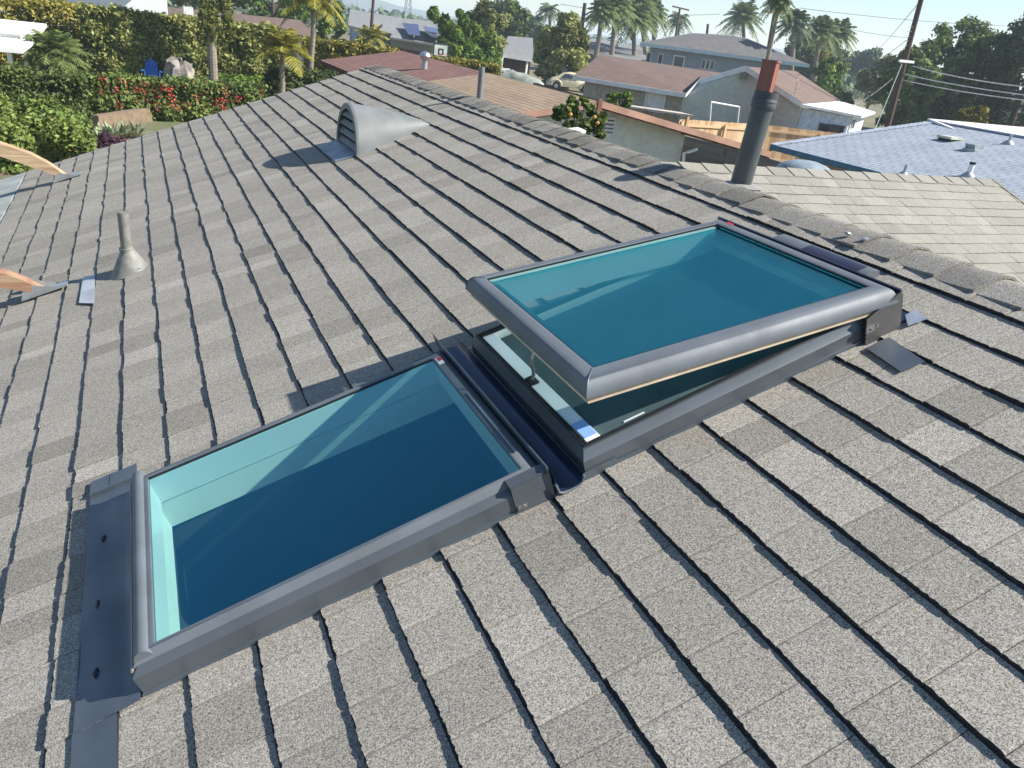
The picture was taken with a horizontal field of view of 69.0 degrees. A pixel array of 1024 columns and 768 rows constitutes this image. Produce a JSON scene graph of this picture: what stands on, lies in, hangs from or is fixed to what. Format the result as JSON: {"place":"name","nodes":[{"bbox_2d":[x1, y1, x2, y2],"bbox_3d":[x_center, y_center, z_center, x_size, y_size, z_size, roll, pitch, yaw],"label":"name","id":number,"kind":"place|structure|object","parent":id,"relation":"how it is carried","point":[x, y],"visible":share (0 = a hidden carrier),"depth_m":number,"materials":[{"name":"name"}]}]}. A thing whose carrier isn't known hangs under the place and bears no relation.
{"place":"outdoors","nodes":[
{"label":"outdoors","id":0,"kind":"place"},
{"bbox_2d":[0,0,167,36],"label":"house","id":1,"kind":"structure","parent":0,"point":[159,6],"depth_m":44.71,"materials":[{"name":"white paint"}]},
{"bbox_2d":[348,9,401,46],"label":"house","id":2,"kind":"structure","parent":0,"point":[358,19],"depth_m":98.63,"materials":[{"name":"grey"}]},
{"bbox_2d":[390,18,441,57],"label":"house","id":3,"kind":"structure","parent":0,"point":[416,35],"depth_m":85.63,"materials":[{"name":"grey"}]},
{"bbox_2d":[0,6,1023,502],"bbox_3d":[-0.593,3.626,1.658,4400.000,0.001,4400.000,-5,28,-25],"label":"ground","id":4,"kind":"structure","parent":0,"point":[156,126],"depth_m":66.29,"materials":[{"name":"soil"}]},
{"bbox_2d":[0,19,46,64],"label":"patio cover","id":5,"kind":"object","parent":4,"relation":"on","point":[16,30],"visible":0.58,"depth_m":29.94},
{"bbox_2d":[0,61,94,124],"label":"dark hedge","id":6,"kind":"object","parent":4,"relation":"on","point":[17,81],"visible":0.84,"depth_m":21.55,"materials":[{"name":"green plant"}]},
{"bbox_2d":[0,0,102,72],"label":"flowering hedge","id":7,"kind":"object","parent":4,"relation":"on","point":[43,11],"visible":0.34,"depth_m":32.84,"materials":[{"name":"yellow plant"}]},
{"bbox_2d":[11,29,92,71],"bbox_3d":[-18.828,-13.348,30.450,2.982,2.133,2.830,19,28,23],"label":"fan palm","id":8,"kind":"object","parent":4,"relation":"on","point":[51,48],"visible":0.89,"depth_m":30.06,"materials":[{"name":"green plant"}]},
{"bbox_2d":[0,135,140,174],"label":"planting bed","id":9,"kind":"object","parent":4,"relation":"on","point":[130,137],"depth_m":19.45,"materials":[{"name":"soil"}]},
{"bbox_2d":[0,92,97,173],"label":"shrub","id":10,"kind":"object","parent":9,"relation":"on","point":[39,126],"visible":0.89,"depth_m":16.39,"materials":[{"name":"green plant"}]},
{"bbox_2d":[89,122,117,139],"bbox_3d":[-11.253,-6.896,20.264,1.068,0.546,0.748,-5,28,-25],"label":"agave","id":11,"kind":"object","parent":9,"relation":"on","point":[97,131],"visible":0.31,"depth_m":20.34,"materials":[{"name":"green plant"}]},
{"bbox_2d":[96,122,125,138],"bbox_3d":[-11.043,-6.983,20.526,0.685,0.530,0.757,5,25,-5],"label":"agave","id":12,"kind":"object","parent":9,"relation":"on","point":[110,129],"visible":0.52,"depth_m":20.52,"materials":[{"name":"green plant"}]},
{"bbox_2d":[94,130,128,147],"bbox_3d":[-10.682,-6.421,19.689,1.093,0.534,0.742,-5,28,-25],"label":"purple ground plant","id":13,"kind":"object","parent":9,"relation":"on","point":[104,138],"visible":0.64,"depth_m":19.55,"materials":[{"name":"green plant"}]},
{"bbox_2d":[107,120,136,138],"bbox_3d":[-10.951,-7.151,20.888,0.964,0.545,0.695,-5,28,-25],"label":"agave","id":14,"kind":"object","parent":9,"relation":"on","point":[123,128],"visible":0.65,"depth_m":20.89,"materials":[{"name":"green plant"}]},
{"bbox_2d":[127,119,149,137],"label":"agave","id":15,"kind":"object","parent":9,"relation":"on","point":[139,132],"visible":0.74,"depth_m":21.25,"materials":[{"name":"green plant"}]},
{"bbox_2d":[141,58,162,76],"bbox_3d":[-16.024,-13.914,33.156,0.860,1.050,0.850,-5,28,-25],"label":"garden chair","id":16,"kind":"object","parent":4,"relation":"on","point":[149,66],"visible":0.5,"depth_m":33.28,"materials":[{"name":"blue paint"}]},
{"bbox_2d":[92,106,217,129],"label":"garden wall","id":17,"kind":"structure","parent":4,"relation":"on","point":[134,116],"depth_m":22.80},
{"bbox_2d":[79,69,270,121],"bbox_3d":[-11.257,-9.505,24.868,6.321,1.775,1.616,-16,34,-40],"label":"flower hedge","id":18,"kind":"object","parent":4,"relation":"on","point":[196,97],"visible":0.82,"depth_m":24.38,"materials":[{"name":"green plant"}]},
{"bbox_2d":[163,55,194,79],"bbox_3d":[-14.410,-13.248,32.437,1.496,1.977,1.086,-5,28,-25],"label":"garden rock","id":19,"kind":"object","parent":4,"relation":"on","point":[173,66],"visible":0.42,"depth_m":31.97,"materials":[{"name":"stone"}]},
{"bbox_2d":[74,1,286,80],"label":"tall hedge","id":20,"kind":"object","parent":4,"relation":"on","point":[115,37],"visible":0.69,"depth_m":33.26,"materials":[{"name":"green plant"}]},
{"bbox_2d":[170,0,235,9],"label":"broad tree","id":21,"kind":"object","parent":4,"relation":"on","point":[179,3],"visible":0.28,"depth_m":68.56,"materials":[{"name":"green plant"}]},
{"bbox_2d":[196,0,237,80],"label":"palm tree","id":22,"kind":"object","parent":4,"relation":"on","point":[208,15],"visible":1,"depth_m":32.41,"materials":[{"name":"green plant"}]},
{"bbox_2d":[168,6,310,62],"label":"house","id":23,"kind":"structure","parent":4,"relation":"on","point":[300,27],"depth_m":62.34,"materials":[{"name":"brown"}]},
{"bbox_2d":[217,72,285,94],"bbox_3d":[-11.541,-13.273,33.362,3.306,1.199,1.415,0,26,-15],"label":"shrub","id":24,"kind":"object","parent":4,"relation":"on","point":[258,78],"visible":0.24,"depth_m":32.88,"materials":[{"name":"green plant"}]},
{"bbox_2d":[232,0,310,21],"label":"broad tree","id":25,"kind":"object","parent":4,"relation":"on","point":[267,9],"visible":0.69,"depth_m":72.49,"materials":[{"name":"green plant"}]},
{"bbox_2d":[253,25,314,92],"bbox_3d":[-8.807,-12.076,28.802,2.233,3.190,2.597,-5,28,-25],"label":"feather palm","id":26,"kind":"object","parent":4,"relation":"on","point":[284,43],"visible":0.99,"depth_m":28.22,"materials":[{"name":"green plant"}]},
{"bbox_2d":[256,63,342,97],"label":"dark undergrowth","id":27,"kind":"object","parent":4,"relation":"on","point":[271,74],"visible":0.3,"depth_m":30.11,"materials":[{"name":"green plant"}]},
{"bbox_2d":[277,0,346,84],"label":"feather palm","id":28,"kind":"object","parent":4,"relation":"on","point":[314,5],"visible":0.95,"depth_m":30.07,"materials":[{"name":"green plant"}]},
{"bbox_2d":[315,0,333,39],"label":"conifer","id":29,"kind":"object","parent":4,"relation":"on","point":[322,25],"visible":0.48,"depth_m":55.57,"materials":[{"name":"green plant"}]},
{"bbox_2d":[331,1,347,41],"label":"conifer","id":30,"kind":"object","parent":4,"relation":"on","point":[340,28],"visible":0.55,"depth_m":57.64,"materials":[{"name":"green plant"}]},
{"bbox_2d":[299,34,399,71],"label":"yellow hedge","id":31,"kind":"object","parent":4,"relation":"on","point":[330,49],"visible":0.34,"depth_m":41.06,"materials":[{"name":"green plant"}]},
{"bbox_2d":[354,24,389,47],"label":"palm","id":32,"kind":"object","parent":4,"relation":"on","point":[372,33],"visible":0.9,"depth_m":56.98,"materials":[{"name":"yellow plant"}]},
{"bbox_2d":[433,42,449,56],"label":"basketball hoop","id":33,"kind":"object","parent":4,"relation":"on","point":[441,49],"visible":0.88,"depth_m":42.95,"materials":[{"name":"plastic"}]},
{"bbox_2d":[426,5,502,64],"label":"tree","id":34,"kind":"object","parent":4,"relation":"on","point":[474,41],"visible":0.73,"depth_m":56.34,"materials":[{"name":"green plant"}]},
{"bbox_2d":[431,54,503,75],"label":"yellow shrub","id":35,"kind":"object","parent":4,"relation":"on","point":[493,68],"visible":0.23,"depth_m":40.05,"materials":[{"name":"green plant"}]},
{"bbox_2d":[457,0,508,58],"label":"round tree","id":36,"kind":"object","parent":4,"relation":"on","point":[486,16],"visible":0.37,"depth_m":68.96,"materials":[{"name":"green plant"}]},
{"bbox_2d":[0,65,1023,767],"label":"house","id":37,"kind":"structure","parent":4,"relation":"on","point":[818,567],"depth_m":1.75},
{"bbox_2d":[0,268,68,300],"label":"patio beam","id":38,"kind":"structure","parent":37,"relation":"on","point":[29,288],"depth_m":3.68,"materials":[{"name":"wood"}]},
{"bbox_2d":[0,141,81,182],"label":"patio beam","id":39,"kind":"structure","parent":37,"relation":"on","point":[20,155],"depth_m":5.79,"materials":[{"name":"brown wood"}]},
{"bbox_2d":[79,275,94,302],"bbox_3d":[-2.070,-0.462,3.639,0.072,0.004,0.459,-24,34,-14],"label":"repair plate","id":40,"kind":"object","parent":37,"relation":"on","point":[87,293],"visible":1,"depth_m":3.63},
{"bbox_2d":[70,463,140,767],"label":"apron flashing","id":41,"kind":"object","parent":37,"relation":"on","point":[106,685],"visible":0.86,"depth_m":1.68,"materials":[{"name":"grey metal"}]},
{"bbox_2d":[109,211,147,279],"bbox_3d":[-1.922,-0.690,3.711,0.182,0.331,0.194,-10,30,-32],"label":"vent pipe","id":42,"kind":"object","parent":37,"relation":"on","point":[130,261],"visible":1,"depth_m":3.69,"materials":[{"name":"metal"}]},
{"bbox_2d":[130,340,555,696],"bbox_3d":[-0.314,0.869,2.304,1.324,1.598,1.072,-24,34,-14],"label":"fixed skylight","id":43,"kind":"object","parent":37,"relation":"attached to","point":[250,555],"visible":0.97,"depth_m":2.16,"materials":[{"name":"glass"}]},
{"bbox_2d":[318,102,429,161],"bbox_3d":[-0.930,-1.746,4.896,0.705,0.267,0.593,-24,34,-14],"label":"dormer vent","id":44,"kind":"object","parent":37,"relation":"on","point":[364,128],"visible":1,"depth_m":4.78,"materials":[{"name":"metal"}]},
{"bbox_2d":[476,67,484,98],"bbox_3d":[-0.228,-2.126,5.348,0.046,0.278,0.043,-5,28,-25],"label":"vent pipe","id":45,"kind":"object","parent":37,"relation":"on","point":[480,82],"visible":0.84,"depth_m":5.32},
{"bbox_2d":[432,333,584,493],"bbox_3d":[-0.038,0.036,2.064,0.080,0.083,0.837,-24,34,-14],"label":"channel flashing","id":46,"kind":"object","parent":37,"relation":"on","point":[567,475],"visible":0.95,"depth_m":1.99,"materials":[{"name":"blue metal"}]},
{"bbox_2d":[465,216,907,479],"bbox_3d":[0.591,0.380,2.530,1.274,1.769,1.078,-24,34,-14],"label":"venting skylight","id":47,"kind":"object","parent":37,"relation":"on","point":[595,362],"visible":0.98,"depth_m":1.95,"materials":[{"name":"grey metal"}]},
{"bbox_2d":[773,234,879,277],"bbox_3d":[0.944,-0.361,2.288,0.078,0.092,0.380,-24,34,-14],"label":"solar panel","id":48,"kind":"object","parent":47,"relation":"on","point":[837,259],"visible":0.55,"depth_m":2.23,"materials":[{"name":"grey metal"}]},
{"bbox_2d":[905,310,927,325],"bbox_3d":[1.087,-0.178,2.022,0.074,0.003,0.050,-24,34,-14],"label":"step flashing","id":49,"kind":"object","parent":47,"relation":"attached to","point":[914,317],"visible":1,"depth_m":2.02,"materials":[{"name":"metal"}]},
{"bbox_2d":[725,90,778,191],"bbox_3d":[1.062,-1.048,3.292,0.175,0.465,0.181,-5,28,-25],"label":"flue pipe","id":50,"kind":"object","parent":37,"relation":"on","point":[763,104],"visible":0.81,"depth_m":3.25,"materials":[{"name":"metal"}]},
{"bbox_2d":[866,337,924,371],"bbox_3d":[0.983,-0.076,1.910,0.099,0.004,0.134,-24,34,-14],"label":"step flashing","id":51,"kind":"object","parent":37,"relation":"on","point":[894,354],"visible":1,"depth_m":1.91,"materials":[{"name":"grey metal"}]},
{"bbox_2d":[492,0,532,38],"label":"dark tree","id":52,"kind":"object","parent":4,"relation":"on","point":[518,16],"visible":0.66,"depth_m":102.06,"materials":[{"name":"green plant"}]},
{"bbox_2d":[501,36,532,74],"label":"house","id":53,"kind":"structure","parent":4,"relation":"on","point":[517,55],"depth_m":76.88,"materials":[{"name":"grey"}]},
{"bbox_2d":[501,70,543,84],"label":"covered boat","id":54,"kind":"object","parent":4,"relation":"on","point":[519,76],"visible":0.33,"depth_m":46.46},
{"bbox_2d":[527,14,553,56],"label":"hazy tree","id":55,"kind":"object","parent":4,"relation":"on","point":[535,26],"visible":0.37,"depth_m":129.84,"materials":[{"name":"green plant"}]},
{"bbox_2d":[529,2,559,27],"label":"palm tree","id":56,"kind":"object","parent":4,"relation":"on","point":[547,8],"visible":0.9,"depth_m":125.01,"materials":[{"name":"green plant"}]},
{"bbox_2d":[532,10,591,88],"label":"tree","id":57,"kind":"object","parent":4,"relation":"on","point":[564,43],"visible":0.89,"depth_m":62.77,"materials":[{"name":"green plant"}]},
{"bbox_2d":[546,71,584,91],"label":"parked car","id":58,"kind":"object","parent":4,"relation":"on","point":[563,79],"visible":0.69,"depth_m":62.79,"materials":[{"name":"beige paint"}]},
{"bbox_2d":[549,94,608,139],"bbox_3d":[0.847,-2.692,11.573,1.008,3.342,1.131,-5,28,-25],"label":"orange tree","id":59,"kind":"object","parent":4,"relation":"on","point":[595,126],"visible":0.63,"depth_m":10.90,"materials":[{"name":"green plant"}]},
{"bbox_2d":[167,0,1023,125],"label":"distant woodland","id":60,"kind":"object","parent":4,"relation":"on","point":[849,85],"visible":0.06,"depth_m":135.54,"materials":[{"name":"green plant"}]},
{"bbox_2d":[582,0,620,59],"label":"palm tree","id":61,"kind":"object","parent":4,"relation":"on","point":[602,13],"visible":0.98,"depth_m":90.43,"materials":[{"name":"green plant"}]},
{"bbox_2d":[587,0,642,54],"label":"palm tree","id":62,"kind":"object","parent":4,"relation":"on","point":[623,6],"visible":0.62,"depth_m":94.07,"materials":[{"name":"green plant"}]},
{"bbox_2d":[586,38,645,63],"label":"house","id":63,"kind":"structure","parent":4,"relation":"on","point":[622,50],"depth_m":103.94,"materials":[{"name":"grey"}]},
{"bbox_2d":[605,90,632,108],"bbox_3d":[3.479,-8.529,25.280,0.946,2.781,0.877,5,25,-5],"label":"shrub","id":64,"kind":"object","parent":4,"relation":"on","point":[627,101],"visible":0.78,"depth_m":24.68,"materials":[{"name":"green plant"}]},
{"bbox_2d":[607,2,656,55],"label":"palm tree","id":65,"kind":"object","parent":4,"relation":"on","point":[641,13],"visible":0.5,"depth_m":98.56,"materials":[{"name":"green plant"}]},
{"bbox_2d":[274,0,1014,94],"bbox_3d":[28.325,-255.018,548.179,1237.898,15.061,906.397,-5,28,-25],"label":"horizon woodland","id":66,"kind":"object","parent":4,"relation":"on","point":[419,17],"visible":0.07,"depth_m":438.06,"materials":[{"name":"green plant"}]},
{"bbox_2d":[629,0,661,54],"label":"palm tree","id":67,"kind":"object","parent":4,"relation":"on","point":[650,9],"visible":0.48,"depth_m":101.72,"materials":[{"name":"green plant"}]},
{"bbox_2d":[637,0,672,39],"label":"palm tree","id":68,"kind":"object","parent":4,"relation":"on","point":[661,17],"visible":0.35,"depth_m":105.65,"materials":[{"name":"green plant"}]},
{"bbox_2d":[659,11,693,36],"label":"palm tree","id":69,"kind":"object","parent":4,"relation":"on","point":[684,19],"visible":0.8,"depth_m":135.06,"materials":[{"name":"green plant"}]},
{"bbox_2d":[572,55,875,133],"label":"house","id":70,"kind":"structure","parent":4,"relation":"on","point":[695,92],"depth_m":34.80,"materials":[{"name":"brown"}]},
{"bbox_2d":[643,92,666,113],"bbox_3d":[6.869,-13.557,35.792,1.086,0.936,0.070,23,29,29],"label":"garage window","id":71,"kind":"structure","parent":70,"relation":"in","point":[652,100],"depth_m":35.79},
{"bbox_2d":[818,123,844,133],"bbox_3d":[14.270,-11.306,33.376,1.143,0.613,0.070,6,25,-4],"label":"window","id":72,"kind":"structure","parent":70,"relation":"in","point":[823,127],"depth_m":33.32,"materials":[{"name":"grey glass"}]},
{"bbox_2d":[709,101,739,122],"bbox_3d":[9.225,-11.566,32.442,1.849,1.301,0.080,-5,28,-25],"label":"carport frame","id":73,"kind":"object","parent":4,"relation":"on","point":[719,103],"visible":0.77,"depth_m":32.12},
{"bbox_2d":[715,0,766,42],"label":"palm tree","id":74,"kind":"object","parent":4,"relation":"on","point":[744,15],"visible":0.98,"depth_m":111.97,"materials":[{"name":"green plant"}]},
{"bbox_2d":[679,119,839,161],"bbox_3d":[10.431,-9.789,30.930,9.188,1.762,1.034,-4,27,-22],"label":"wood fence","id":75,"kind":"object","parent":4,"relation":"on","point":[735,131],"visible":0.27,"depth_m":31.19,"materials":[{"name":"wood"}]},
{"bbox_2d":[755,0,796,59],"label":"palm tree","id":76,"kind":"object","parent":4,"relation":"on","point":[778,7],"visible":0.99,"depth_m":51.32,"materials":[{"name":"green plant"}]},
{"bbox_2d":[771,7,816,70],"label":"palm tree","id":77,"kind":"object","parent":4,"relation":"on","point":[800,19],"visible":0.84,"depth_m":88.31,"materials":[{"name":"green plant"}]},
{"bbox_2d":[776,159,829,169],"bbox_3d":[4.885,-3.437,12.514,0.940,0.625,0.940,-5,28,-25],"label":"domed lid","id":78,"kind":"object","parent":4,"relation":"on","point":[801,164],"visible":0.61,"depth_m":12.23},
{"bbox_2d":[790,15,841,81],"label":"palm tree","id":79,"kind":"object","parent":4,"relation":"on","point":[823,26],"visible":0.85,"depth_m":93.76,"materials":[{"name":"green plant"}]},
{"bbox_2d":[784,33,853,80],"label":"broad tree","id":80,"kind":"object","parent":4,"relation":"on","point":[802,54],"visible":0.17,"depth_m":106.43,"materials":[{"name":"green plant"}]},
{"bbox_2d":[817,51,830,77],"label":"yellow tree","id":81,"kind":"object","parent":4,"relation":"on","point":[824,56],"visible":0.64,"depth_m":85.51,"materials":[{"name":"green plant"}]},
{"bbox_2d":[809,54,850,109],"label":"shrub","id":82,"kind":"object","parent":4,"relation":"on","point":[832,70],"visible":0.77,"depth_m":73.57,"materials":[{"name":"green plant"}]},
{"bbox_2d":[811,17,858,58],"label":"palm tree","id":83,"kind":"object","parent":4,"relation":"on","point":[842,36],"visible":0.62,"depth_m":98.60,"materials":[{"name":"green plant"}]},
{"bbox_2d":[834,90,853,104],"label":"bush","id":84,"kind":"object","parent":4,"relation":"on","point":[843,96],"visible":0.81,"depth_m":63.22,"materials":[{"name":"green plant"}]},
{"bbox_2d":[846,46,883,94],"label":"hazy tree","id":85,"kind":"object","parent":4,"relation":"on","point":[865,58],"visible":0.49,"depth_m":150.74,"materials":[{"name":"green plant"}]},
{"bbox_2d":[853,53,896,108],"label":"olive tree","id":86,"kind":"object","parent":4,"relation":"on","point":[865,79],"visible":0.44,"depth_m":89.11,"materials":[{"name":"green plant"}]},
{"bbox_2d":[884,0,923,126],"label":"utility pole","id":87,"kind":"object","parent":4,"relation":"on","point":[904,61],"visible":0.89,"depth_m":38.86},
{"bbox_2d":[903,80,1023,100],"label":"power line","id":88,"kind":"object","parent":87,"relation":"attached to","point":[966,92],"visible":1,"depth_m":34.05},
{"bbox_2d":[904,74,1023,94],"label":"power line","id":89,"kind":"object","parent":87,"relation":"attached to","point":[965,86],"visible":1,"depth_m":34.09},
{"bbox_2d":[913,66,1023,86],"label":"power line","id":90,"kind":"object","parent":87,"relation":"attached to","point":[969,78],"visible":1,"depth_m":34.01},
{"bbox_2d":[869,42,946,126],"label":"tree","id":91,"kind":"object","parent":4,"relation":"on","point":[919,98],"visible":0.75,"depth_m":57.40,"materials":[{"name":"green plant"}]},
{"bbox_2d":[899,14,992,121],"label":"tree","id":92,"kind":"object","parent":4,"relation":"on","point":[955,63],"visible":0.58,"depth_m":60.25,"materials":[{"name":"green plant"}]},
{"bbox_2d":[953,105,989,123],"bbox_3d":[23.636,-12.819,39.031,1.753,3.523,1.779,-5,28,-25],"label":"shrub","id":93,"kind":"object","parent":4,"relation":"on","point":[972,117],"visible":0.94,"depth_m":38.24,"materials":[{"name":"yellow plant"}]},
{"bbox_2d":[945,29,1023,121],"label":"tree","id":94,"kind":"object","parent":4,"relation":"on","point":[991,39],"visible":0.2,"depth_m":59.86,"materials":[{"name":"green plant"}]},
{"bbox_2d":[973,13,1023,126],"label":"tree","id":95,"kind":"object","parent":4,"relation":"on","point":[1000,65],"visible":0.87,"depth_m":57.60,"materials":[{"name":"green plant"}]},
{"bbox_2d":[320,51,771,161],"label":"house","id":96,"kind":"structure","parent":0,"point":[652,136],"depth_m":15.58,"materials":[{"name":"beige"}]},
{"bbox_2d":[420,51,430,68],"bbox_3d":[-2.312,-8.552,19.770,0.300,0.515,0.300,-5,28,-25],"label":"turbine vent","id":97,"kind":"object","parent":96,"relation":"on","point":[425,56],"visible":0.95,"depth_m":19.66,"materials":[{"name":"metal"}]},
{"bbox_2d":[320,0,785,53],"bbox_3d":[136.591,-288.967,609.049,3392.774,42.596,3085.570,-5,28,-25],"label":"hills","id":98,"kind":"structure","parent":0,"point":[367,4],"depth_m":1485.34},
{"bbox_2d":[533,82,597,100],"bbox_3d":[2.250,-12.776,34.821,0.020,1.830,6.993,-4,27,-22],"label":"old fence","id":99,"kind":"object","parent":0,"point":[556,89],"visible":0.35,"depth_m":34.60,"materials":[{"name":"brown wood"}]},
{"bbox_2d":[620,104,694,126],"bbox_3d":[5.170,-9.114,27.687,2.746,2.073,0.729,11,25,7],"label":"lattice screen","id":100,"kind":"object","parent":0,"point":[666,115],"visible":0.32,"depth_m":27.12,"materials":[{"name":"white wood"}]},
{"bbox_2d":[382,0,1023,89],"label":"sky","id":101,"kind":"structure","parent":0,"point":[997,12],"materials":[{"name":"white"}]},
{"bbox_2d":[640,33,809,72],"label":"house","id":102,"kind":"structure","parent":0,"point":[715,53],"depth_m":87.00,"materials":[{"name":"grey stone"}]},
{"bbox_2d":[672,55,684,66],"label":"window","id":103,"kind":"structure","parent":102,"relation":"in","point":[677,60],"depth_m":87.18,"materials":[{"name":"grey glass"}]},
{"bbox_2d":[680,135,782,166],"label":"block wall","id":104,"kind":"structure","parent":0,"point":[709,152],"depth_m":24.61,"materials":[{"name":"concrete"}]},
{"bbox_2d":[769,118,1023,200],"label":"house","id":105,"kind":"structure","parent":0,"point":[919,148],"depth_m":16.59,"materials":[{"name":"blue"}]},
{"bbox_2d":[937,134,964,141],"bbox_3d":[10.206,-5.677,17.364,0.480,0.180,0.380,-5,28,-25],"label":"box vent","id":106,"kind":"object","parent":105,"relation":"on","point":[947,138],"visible":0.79,"depth_m":17.23,"materials":[{"name":"beige metal"}]},
{"bbox_2d":[961,161,975,177],"bbox_3d":[8.889,-4.145,14.456,0.260,0.315,0.260,-5,28,-25],"label":"roof pipe","id":107,"kind":"object","parent":105,"relation":"on","point":[968,173],"visible":0.88,"depth_m":14.41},
{"bbox_2d":[962,143,983,151],"bbox_3d":[10.172,-5.194,16.385,0.380,0.190,0.300,-5,28,-25],"label":"hood vent","id":108,"kind":"object","parent":105,"relation":"on","point":[974,147],"visible":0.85,"depth_m":16.29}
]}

